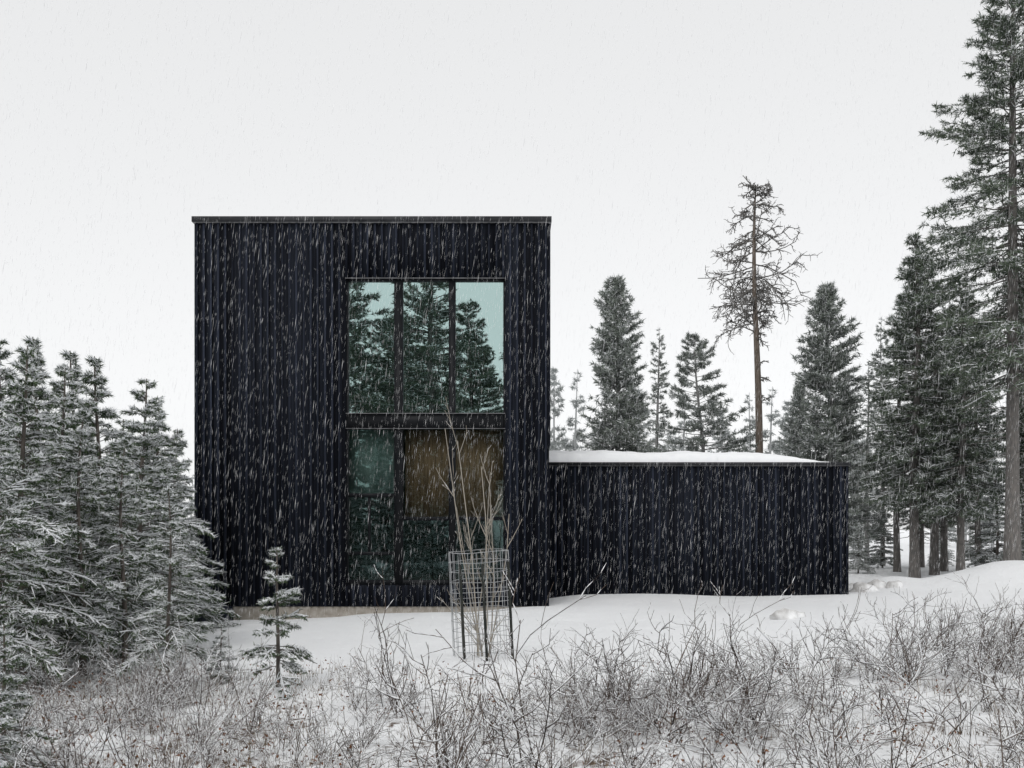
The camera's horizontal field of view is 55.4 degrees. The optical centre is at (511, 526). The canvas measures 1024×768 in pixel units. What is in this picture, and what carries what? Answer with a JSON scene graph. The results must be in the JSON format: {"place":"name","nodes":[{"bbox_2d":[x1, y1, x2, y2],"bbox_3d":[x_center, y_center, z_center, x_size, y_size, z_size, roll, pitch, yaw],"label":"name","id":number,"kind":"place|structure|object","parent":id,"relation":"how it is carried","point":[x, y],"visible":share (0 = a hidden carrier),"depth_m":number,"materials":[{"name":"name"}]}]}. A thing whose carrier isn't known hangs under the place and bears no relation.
{"place":"outdoors","nodes":[
{"label":"outdoors","id":0,"kind":"place"},
{"bbox_2d":[195,223,548,605],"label":"tower walls","id":1,"kind":"structure","parent":0,"point":[343,391],"depth_m":20.00,"materials":[{"name":"black wood"}]},
{"bbox_2d":[191,216,551,229],"bbox_3d":[-2.870,-6.286,24.490,7.360,0.108,9.120,0,0,0],"label":"tower parapet cap","id":2,"kind":"object","parent":1,"relation":"on","point":[373,219],"visible":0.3,"depth_m":19.93,"materials":[{"name":"black metal"}]},
{"bbox_2d":[192,222,550,226],"bbox_3d":[-2.870,-6.226,24.492,7.340,0.011,9.095,0,0,0],"label":"tower drip edge","id":3,"kind":"object","parent":1,"relation":"attached to","point":[372,222],"visible":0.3,"depth_m":19.96,"materials":[{"name":"black metal"}]},
{"bbox_2d":[345,278,504,428],"bbox_3d":[-1.770,-3.546,19.974,3.290,3.092,0.048,0,0,0],"label":"window edge trim","id":4,"kind":"structure","parent":1,"relation":"attached to","point":[425,413],"depth_m":19.96,"materials":[{"name":"black metal"}]},
{"bbox_2d":[0,530,1023,767],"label":"snow ground","id":5,"kind":"structure","parent":0,"point":[336,631],"depth_m":11.85,"materials":[{"name":"white snow"}]},
{"bbox_2d":[0,679,24,767],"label":"fir sapling","id":6,"kind":"object","parent":5,"relation":"on","point":[7,706],"visible":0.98,"depth_m":5.59,"materials":[{"name":"green plant"}]},
{"bbox_2d":[0,339,39,538],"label":"fir tree","id":7,"kind":"object","parent":5,"relation":"on","point":[10,374],"visible":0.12,"depth_m":17.98,"materials":[{"name":"green plant"}]},
{"bbox_2d":[0,450,52,669],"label":"fir tree","id":8,"kind":"object","parent":5,"relation":"on","point":[12,498],"visible":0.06,"depth_m":11.51,"materials":[{"name":"green plant"}]},
{"bbox_2d":[0,620,71,767],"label":"fir sapling","id":9,"kind":"object","parent":5,"relation":"on","point":[10,681],"visible":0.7,"depth_m":6.38,"materials":[{"name":"green plant"}]},
{"bbox_2d":[0,402,72,682],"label":"fir tree","id":10,"kind":"object","parent":5,"relation":"on","point":[15,548],"visible":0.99,"depth_m":9.21,"materials":[{"name":"green plant"}]},
{"bbox_2d":[0,336,84,601],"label":"fir tree","id":11,"kind":"object","parent":5,"relation":"on","point":[32,342],"visible":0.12,"depth_m":15.43,"materials":[{"name":"green plant"}]},
{"bbox_2d":[0,344,125,685],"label":"fir tree","id":12,"kind":"object","parent":5,"relation":"on","point":[73,615],"visible":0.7,"depth_m":10.78,"materials":[{"name":"green plant"}]},
{"bbox_2d":[1,367,139,671],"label":"fir tree","id":13,"kind":"object","parent":5,"relation":"on","point":[71,404],"visible":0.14,"depth_m":12.75,"materials":[{"name":"green plant"}]},
{"bbox_2d":[12,408,173,675],"bbox_3d":[-5.038,0.245,11.479,1.575,3.319,1.786,0,0,12],"label":"fir tree","id":14,"kind":"object","parent":5,"relation":"on","point":[82,415],"visible":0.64,"depth_m":11.36,"materials":[{"name":"green plant"}]},
{"bbox_2d":[52,349,143,541],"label":"fir tree","id":15,"kind":"object","parent":5,"relation":"on","point":[75,369],"visible":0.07,"depth_m":17.43,"materials":[{"name":"green plant"}]},
{"bbox_2d":[49,356,181,660],"bbox_3d":[-5.574,-0.156,13.218,1.989,4.326,2.300,0,0,-30],"label":"fir tree","id":16,"kind":"object","parent":5,"relation":"on","point":[88,376],"visible":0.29,"depth_m":13.15,"materials":[{"name":"green plant"}]},
{"bbox_2d":[67,437,208,670],"bbox_3d":[-4.707,0.395,11.875,1.497,2.996,1.697,0,0,11],"label":"fir tree","id":17,"kind":"object","parent":5,"relation":"on","point":[106,519],"visible":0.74,"depth_m":11.75,"materials":[{"name":"green plant"}]},
{"bbox_2d":[51,378,228,659],"bbox_3d":[-5.619,-0.060,14.433,2.269,4.338,2.983,0,0,26],"label":"fir tree","id":18,"kind":"object","parent":5,"relation":"on","point":[145,441],"visible":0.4,"depth_m":14.46,"materials":[{"name":"green plant"}]},
{"bbox_2d":[97,419,185,620],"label":"fir tree","id":19,"kind":"object","parent":5,"relation":"on","point":[119,422],"visible":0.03,"depth_m":16.01,"materials":[{"name":"green plant"}]},
{"bbox_2d":[112,486,218,686],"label":"fir tree","id":20,"kind":"object","parent":5,"relation":"on","point":[177,558],"visible":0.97,"depth_m":10.19,"materials":[{"name":"green plant"}]},
{"bbox_2d":[124,400,240,626],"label":"fir tree","id":21,"kind":"object","parent":5,"relation":"on","point":[205,614],"visible":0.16,"depth_m":17.61,"materials":[{"name":"green plant"}]},
{"bbox_2d":[150,429,228,616],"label":"fir tree","id":22,"kind":"object","parent":5,"relation":"on","point":[181,443],"visible":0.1,"depth_m":18.47,"materials":[{"name":"green plant"}]},
{"bbox_2d":[203,623,238,684],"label":"fir sapling","id":23,"kind":"object","parent":5,"relation":"on","point":[215,642],"visible":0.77,"depth_m":10.40,"materials":[{"name":"green plant"}]},
{"bbox_2d":[239,546,316,699],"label":"fir sapling","id":24,"kind":"object","parent":5,"relation":"on","point":[282,597],"visible":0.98,"depth_m":10.12,"materials":[{"name":"green plant"}]},
{"bbox_2d":[194,223,549,621],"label":"tower battens","id":25,"kind":"object","parent":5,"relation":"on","point":[226,616],"visible":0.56,"depth_m":19.97,"materials":[{"name":"black wood"}]},
{"bbox_2d":[350,430,393,492],"bbox_3d":[-2.880,-1.330,20.265,0.960,1.340,0.010,0,0,0],"label":"window glass pane","id":26,"kind":"structure","parent":25,"relation":"attached to","point":[372,474],"depth_m":20.26,"materials":[{"name":"clear glass"}]},
{"bbox_2d":[346,279,504,584],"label":"window frames","id":27,"kind":"structure","parent":25,"relation":"attached to","point":[411,420],"depth_m":20.02,"materials":[{"name":"black metal"}]},
{"bbox_2d":[349,282,393,412],"bbox_3d":[-2.890,-3.680,20.092,0.940,2.720,0.004,0,0,0],"label":"glass","id":28,"kind":"object","parent":27,"relation":"attached to","point":[379,398],"visible":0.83,"depth_m":20.09,"materials":[{"name":"glass"}]},
{"bbox_2d":[403,282,448,412],"bbox_3d":[-1.770,-3.680,20.088,0.940,2.720,0.003,0,0,0],"label":"glass","id":29,"kind":"object","parent":27,"relation":"attached to","point":[426,351],"visible":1,"depth_m":20.09,"materials":[{"name":"glass"}]},
{"bbox_2d":[456,282,502,412],"bbox_3d":[-0.670,-3.680,20.091,0.980,2.720,0.002,0,0,0],"label":"glass","id":30,"kind":"object","parent":27,"relation":"attached to","point":[491,338],"visible":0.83,"depth_m":20.09,"materials":[{"name":"glass"}]},
{"bbox_2d":[349,430,502,579],"bbox_3d":[-2.870,-2.270,24.480,6.740,7.780,8.440,0,0,0],"label":"interior","id":31,"kind":"object","parent":25,"relation":"on","point":[436,550],"visible":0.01,"depth_m":23.50,"materials":[{"name":"black"}]},
{"bbox_2d":[405,430,502,516],"bbox_3d":[-1.190,-1.100,20.280,2.060,1.800,0.040,0,0,0],"label":"wood panel","id":32,"kind":"object","parent":25,"relation":"attached to","point":[436,504],"visible":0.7,"depth_m":20.26,"materials":[{"name":"brown wood"}]},
{"bbox_2d":[233,606,530,619],"bbox_3d":[-2.870,2.042,24.455,7.160,0.797,8.890,0,0,0],"label":"tower foundation","id":33,"kind":"object","parent":5,"relation":"on","point":[313,612],"visible":0.15,"depth_m":20.01,"materials":[{"name":"grey concrete"}]},
{"bbox_2d":[436,400,521,656],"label":"bare aspen sapling","id":34,"kind":"object","parent":5,"relation":"on","point":[476,627],"visible":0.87,"depth_m":12.21,"materials":[{"name":"brown plant"}]},
{"bbox_2d":[448,548,513,660],"bbox_3d":[-0.381,1.083,12.181,0.770,1.570,0.766,-3,1,-6],"label":"wire tree cage","id":35,"kind":"object","parent":5,"relation":"on","point":[484,612],"visible":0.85,"depth_m":11.93,"materials":[{"name":"metal"}]},
{"bbox_2d":[0,562,1023,767],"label":"bare shrub thicket","id":36,"kind":"object","parent":5,"relation":"on","point":[1013,655],"visible":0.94,"depth_m":7.87,"materials":[{"name":"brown plant"}]},
{"bbox_2d":[6,657,1023,767],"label":"dry grass","id":37,"kind":"structure","parent":5,"relation":"on","point":[229,759],"depth_m":8.23,"materials":[{"name":"plant"}]},
{"bbox_2d":[7,432,1022,550],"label":"distant treeline","id":38,"kind":"object","parent":5,"relation":"on","point":[862,457],"visible":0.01,"depth_m":70.56,"materials":[{"name":"plant"}]},
{"bbox_2d":[22,649,1023,767],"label":"dead leaves","id":39,"kind":"object","parent":5,"relation":"on","point":[266,735],"visible":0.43,"depth_m":7.92,"materials":[{"name":"brown plant"}]},
{"bbox_2d":[549,366,568,450],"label":"pine tree","id":40,"kind":"object","parent":5,"relation":"on","point":[555,413],"visible":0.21,"depth_m":47.85,"materials":[{"name":"green plant"}]},
{"bbox_2d":[555,370,590,450],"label":"pine tree","id":41,"kind":"object","parent":5,"relation":"on","point":[560,443],"visible":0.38,"depth_m":45.91,"materials":[{"name":"plant"}]},
{"bbox_2d":[575,274,658,452],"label":"pine tree","id":42,"kind":"object","parent":5,"relation":"on","point":[625,405],"visible":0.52,"depth_m":33.52,"materials":[{"name":"green plant"}]},
{"bbox_2d":[633,387,654,451],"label":"pine tree","id":43,"kind":"object","parent":5,"relation":"on","point":[648,413],"visible":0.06,"depth_m":49.91,"materials":[{"name":"plant"}]},
{"bbox_2d":[636,327,673,451],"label":"pine tree","id":44,"kind":"object","parent":5,"relation":"on","point":[657,384],"visible":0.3,"depth_m":39.98,"materials":[{"name":"green plant"}]},
{"bbox_2d":[672,402,691,450],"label":"pine tree","id":45,"kind":"object","parent":5,"relation":"on","point":[681,422],"visible":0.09,"depth_m":51.93,"materials":[{"name":"plant"}]},
{"bbox_2d":[550,466,845,597],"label":"wing walls","id":46,"kind":"structure","parent":5,"relation":"on","point":[662,527],"depth_m":22.00,"materials":[{"name":"black wood"}]},
{"bbox_2d":[549,466,848,597],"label":"wing battens","id":47,"kind":"object","parent":46,"relation":"attached to","point":[743,530],"visible":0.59,"depth_m":21.97,"materials":[{"name":"black wood"}]},
{"bbox_2d":[549,462,850,465],"bbox_3d":[4.197,-1.407,25.495,6.865,0.075,7.110,0,0,0],"label":"wing parapet cap","id":48,"kind":"object","parent":46,"relation":"on","point":[701,463],"visible":0.15,"depth_m":21.94,"materials":[{"name":"black metal"}]},
{"bbox_2d":[650,329,756,452],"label":"pine tree","id":49,"kind":"object","parent":5,"relation":"on","point":[711,406],"visible":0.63,"depth_m":36.76,"materials":[{"name":"green plant"}]},
{"bbox_2d":[713,413,731,452],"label":"pine tree","id":50,"kind":"object","parent":5,"relation":"on","point":[727,432],"visible":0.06,"depth_m":49.90,"materials":[{"name":"plant"}]},
{"bbox_2d":[742,395,754,451],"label":"pine tree","id":51,"kind":"object","parent":5,"relation":"on","point":[749,421],"visible":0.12,"depth_m":52.04,"materials":[{"name":"plant"}]},
{"bbox_2d":[698,175,821,452],"bbox_3d":[9.084,-5.595,36.002,4.073,14.485,4.633,0,0,0],"label":"larch tree","id":52,"kind":"object","parent":5,"relation":"on","point":[753,298],"visible":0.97,"depth_m":36.02,"materials":[{"name":"brown plant"}]},
{"bbox_2d":[750,388,783,453],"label":"pine tree","id":53,"kind":"object","parent":5,"relation":"on","point":[772,445],"visible":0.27,"depth_m":49.95,"materials":[{"name":"plant"}]},
{"bbox_2d":[769,608,797,619],"bbox_3d":[4.893,1.661,17.521,0.529,0.415,0.464,0,0,0],"label":"snow clod","id":54,"kind":"object","parent":5,"relation":"on","point":[784,614],"visible":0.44,"depth_m":17.36,"materials":[{"name":"white snow"}]},
{"bbox_2d":[774,400,797,454],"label":"pine tree","id":55,"kind":"object","parent":5,"relation":"on","point":[787,404],"visible":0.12,"depth_m":54.90,"materials":[{"name":"plant"}]},
{"bbox_2d":[776,380,824,458],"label":"pine tree","id":56,"kind":"object","parent":5,"relation":"on","point":[791,421],"visible":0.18,"depth_m":41.87,"materials":[{"name":"plant"}]},
{"bbox_2d":[795,610,805,616],"bbox_3d":[5.262,1.682,17.997,0.321,0.268,0.271,0,0,24],"label":"snow clod","id":57,"kind":"object","parent":5,"relation":"on","point":[800,614],"visible":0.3,"depth_m":17.90,"materials":[{"name":"snow"}]},
{"bbox_2d":[791,279,892,562],"bbox_3d":[11.308,-3.546,35.031,3.761,10.615,4.055,0,0,-40],"label":"pine tree","id":58,"kind":"object","parent":5,"relation":"on","point":[811,377],"visible":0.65,"depth_m":34.53,"materials":[{"name":"plant"}]},
{"bbox_2d":[822,369,873,541],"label":"pine tree","id":59,"kind":"object","parent":5,"relation":"on","point":[859,513],"visible":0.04,"depth_m":49.68,"materials":[{"name":"green plant"}]},
{"bbox_2d":[849,526,876,573],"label":"fir sapling","id":60,"kind":"object","parent":5,"relation":"on","point":[863,563],"visible":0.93,"depth_m":31.89,"materials":[{"name":"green plant"}]},
{"bbox_2d":[849,582,878,591],"bbox_3d":[8.200,1.521,22.800,0.619,0.460,0.511,0,0,-17],"label":"snow clod","id":61,"kind":"object","parent":5,"relation":"on","point":[863,585],"visible":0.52,"depth_m":22.66,"materials":[{"name":"snow"}]},
{"bbox_2d":[849,362,890,563],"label":"pine tree","id":62,"kind":"object","parent":5,"relation":"on","point":[868,430],"visible":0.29,"depth_m":39.93,"materials":[{"name":"green plant"}]},
{"bbox_2d":[867,579,885,588],"bbox_3d":[8.696,1.446,23.199,0.531,0.387,0.425,0,0,22],"label":"snow clod","id":63,"kind":"object","parent":5,"relation":"on","point":[878,584],"visible":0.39,"depth_m":23.07,"materials":[{"name":"snow"}]},
{"bbox_2d":[858,318,901,565],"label":"pine tree","id":64,"kind":"object","parent":5,"relation":"on","point":[874,445],"visible":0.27,"depth_m":37.99,"materials":[{"name":"green plant"}]},
{"bbox_2d":[864,507,902,567],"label":"fir sapling","id":65,"kind":"object","parent":5,"relation":"on","point":[882,551],"visible":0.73,"depth_m":35.92,"materials":[{"name":"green plant"}]},
{"bbox_2d":[886,580,903,587],"bbox_3d":[9.028,1.431,23.004,0.411,0.326,0.392,0,0,21],"label":"snow clod","id":66,"kind":"object","parent":5,"relation":"on","point":[890,584],"visible":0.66,"depth_m":22.88,"materials":[{"name":"white snow"}]},
{"bbox_2d":[860,292,934,571],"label":"fir tree","id":67,"kind":"object","parent":5,"relation":"on","point":[871,458],"visible":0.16,"depth_m":32.92,"materials":[{"name":"green plant"}]},
{"bbox_2d":[859,231,973,577],"bbox_3d":[11.941,-3.542,28.968,3.349,10.577,3.654,0,0,26],"label":"fir tree","id":68,"kind":"object","parent":5,"relation":"on","point":[924,423],"visible":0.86,"depth_m":28.77,"materials":[{"name":"green plant"}]},
{"bbox_2d":[890,396,951,567],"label":"fir tree","id":69,"kind":"object","parent":5,"relation":"on","point":[921,545],"visible":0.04,"depth_m":35.93,"materials":[{"name":"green plant"}]},
{"bbox_2d":[883,259,990,574],"bbox_3d":[13.549,-3.451,31.079,2.739,10.390,3.169,0,0,-35],"label":"fir tree","id":70,"kind":"object","parent":5,"relation":"on","point":[934,555],"visible":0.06,"depth_m":30.91,"materials":[{"name":"green plant"}]},
{"bbox_2d":[926,528,955,565],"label":"fir sapling","id":71,"kind":"object","parent":5,"relation":"on","point":[949,558],"visible":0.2,"depth_m":37.85,"materials":[{"name":"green plant"}]},
{"bbox_2d":[903,331,985,571],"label":"fir tree","id":72,"kind":"object","parent":5,"relation":"on","point":[943,557],"visible":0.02,"depth_m":32.89,"materials":[{"name":"green plant"}]},
{"bbox_2d":[911,274,1005,570],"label":"fir tree","id":73,"kind":"object","parent":5,"relation":"on","point":[962,513],"visible":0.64,"depth_m":27.82,"materials":[{"name":"green plant"}]},
{"bbox_2d":[908,0,1023,560],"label":"fir tree","id":74,"kind":"object","parent":5,"relation":"on","point":[983,360],"visible":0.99,"depth_m":24.36,"materials":[{"name":"green plant"}]},
{"bbox_2d":[942,329,1005,565],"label":"fir tree","id":75,"kind":"object","parent":5,"relation":"on","point":[977,529],"visible":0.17,"depth_m":29.84,"materials":[{"name":"green plant"}]},
{"bbox_2d":[965,521,986,563],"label":"fir sapling","id":76,"kind":"object","parent":5,"relation":"on","point":[971,536],"visible":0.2,"depth_m":39.92,"materials":[{"name":"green plant"}]},
{"bbox_2d":[965,466,1023,567],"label":"fir sapling","id":77,"kind":"object","parent":5,"relation":"on","point":[988,552],"visible":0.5,"depth_m":29.90,"materials":[{"name":"green plant"}]},
{"bbox_2d":[985,230,1023,530],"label":"fir tree","id":78,"kind":"object","parent":5,"relation":"on","point":[1021,436],"visible":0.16,"depth_m":30.24,"materials":[{"name":"green plant"}]},
{"bbox_2d":[996,333,1023,555],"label":"fir tree","id":79,"kind":"object","parent":5,"relation":"on","point":[1022,514],"visible":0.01,"depth_m":33.94,"materials":[{"name":"green plant"}]},
{"bbox_2d":[0,0,1023,753],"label":"falling snow","id":80,"kind":"structure","parent":0,"point":[562,292],"depth_m":14.83,"materials":[{"name":"white snow"}]},
{"bbox_2d":[0,0,1023,529],"label":"sky","id":81,"kind":"structure","parent":0,"point":[278,59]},
{"bbox_2d":[549,450,823,461],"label":"wing roof snow","id":82,"kind":"structure","parent":0,"point":[611,456],"depth_m":22.01,"materials":[{"name":"white snow"}]}
]}

